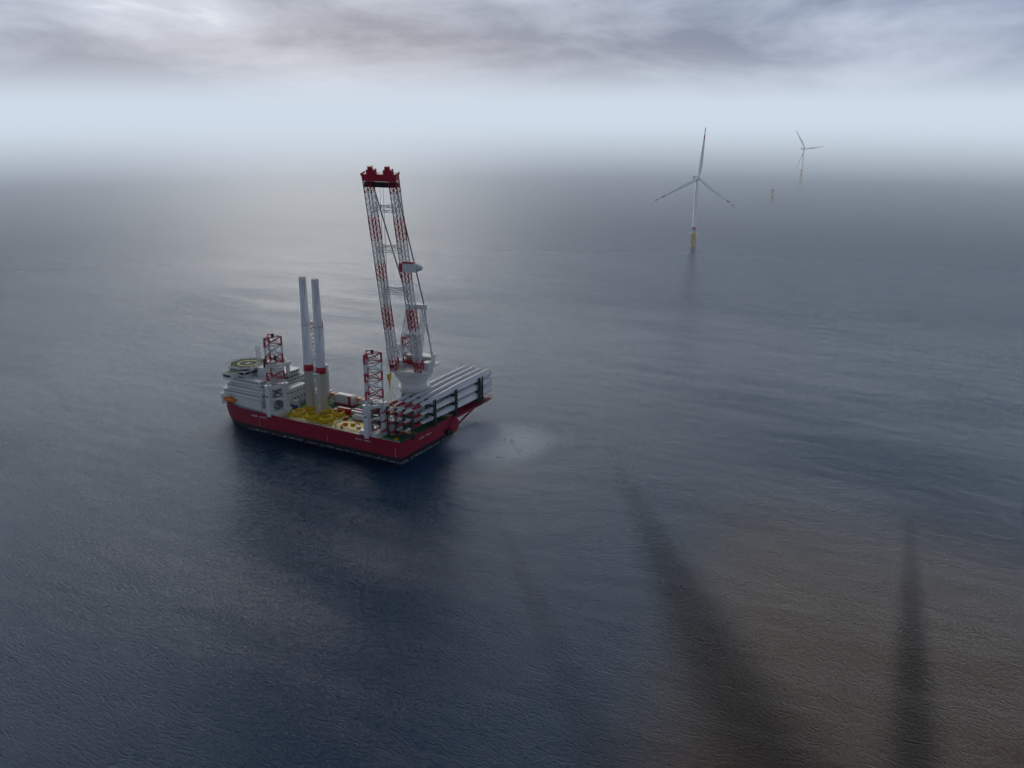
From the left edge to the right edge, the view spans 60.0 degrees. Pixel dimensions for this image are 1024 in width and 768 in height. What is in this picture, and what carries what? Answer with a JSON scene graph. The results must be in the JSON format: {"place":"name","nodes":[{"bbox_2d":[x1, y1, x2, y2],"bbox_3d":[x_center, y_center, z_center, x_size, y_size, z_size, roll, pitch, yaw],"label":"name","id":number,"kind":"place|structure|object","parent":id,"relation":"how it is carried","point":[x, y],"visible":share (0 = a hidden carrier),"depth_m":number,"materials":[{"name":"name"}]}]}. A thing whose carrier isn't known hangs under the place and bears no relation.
{"place":"outdoors","nodes":[
{"label":"outdoors","id":0,"kind":"place"},
{"bbox_2d":[0,107,1023,767],"bbox_3d":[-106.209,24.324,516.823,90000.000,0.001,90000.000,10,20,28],"label":"sea","id":1,"kind":"structure","parent":0,"point":[740,485],"depth_m":479.92,"materials":[{"name":"liquid"}]},
{"bbox_2d":[227,397,452,461],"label":"hull","id":2,"kind":"object","parent":1,"relation":"in","point":[406,448],"visible":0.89,"depth_m":486.88,"materials":[{"name":"red paint"}]},
{"bbox_2d":[220,346,305,411],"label":"ship superstructure","id":3,"kind":"object","parent":2,"relation":"on","point":[244,389],"visible":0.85,"depth_m":520.31,"materials":[{"name":"white paint"}]},
{"bbox_2d":[226,357,268,371],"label":"helideck","id":4,"kind":"object","parent":3,"relation":"on","point":[242,363],"visible":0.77,"depth_m":532.55,"materials":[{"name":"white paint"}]},
{"bbox_2d":[288,276,345,422],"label":"turbine towers","id":5,"kind":"structure","parent":2,"relation":"on","point":[321,407],"depth_m":501.05,"materials":[{"name":"white metal"}]},
{"bbox_2d":[263,321,419,438],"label":"legs","id":6,"kind":"object","parent":2,"relation":"attached to","point":[273,406],"visible":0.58,"depth_m":494.27,"materials":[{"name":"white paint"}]},
{"bbox_2d":[253,391,451,442],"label":"ship deck","id":7,"kind":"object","parent":2,"relation":"on","point":[351,426],"visible":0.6,"depth_m":492.45,"materials":[{"name":"yellow paint"}]},
{"bbox_2d":[330,391,399,420],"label":"deck cargo","id":8,"kind":"object","parent":2,"relation":"on","point":[346,399],"visible":0.57,"depth_m":518.09,"materials":[{"name":"white paint"}]},
{"bbox_2d":[360,165,438,435],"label":"crane","id":9,"kind":"object","parent":2,"relation":"on","point":[413,380],"visible":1,"depth_m":468.88,"materials":[{"name":"white paint"}]},
{"bbox_2d":[378,376,493,439],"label":"blade rack","id":10,"kind":"object","parent":2,"relation":"on","point":[469,408],"visible":0.52,"depth_m":500.89,"materials":[{"name":"black metal"}]},
{"bbox_2d":[372,365,491,435],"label":"turbine blades","id":11,"kind":"object","parent":10,"relation":"on","point":[463,379],"visible":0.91,"depth_m":500.78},
{"bbox_2d":[655,128,733,247],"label":"turbine","id":12,"kind":"object","parent":1,"relation":"in","point":[694,233],"visible":0.98,"depth_m":1138.73,"materials":[{"name":"white metal"}]},
{"bbox_2d":[771,188,775,197],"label":"turbine foundation","id":13,"kind":"object","parent":1,"relation":"in","point":[772,192],"visible":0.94,"depth_m":1766.80,"materials":[{"name":"metal"}]},
{"bbox_2d":[795,131,823,180],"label":"turbine","id":14,"kind":"object","parent":1,"relation":"in","point":[801,173],"visible":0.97,"depth_m":2145.81,"materials":[{"name":"white metal"}]},
{"bbox_2d":[0,0,1023,108],"label":"sky","id":15,"kind":"structure","parent":0,"point":[54,53],"materials":[{"name":"grey"}]}
]}

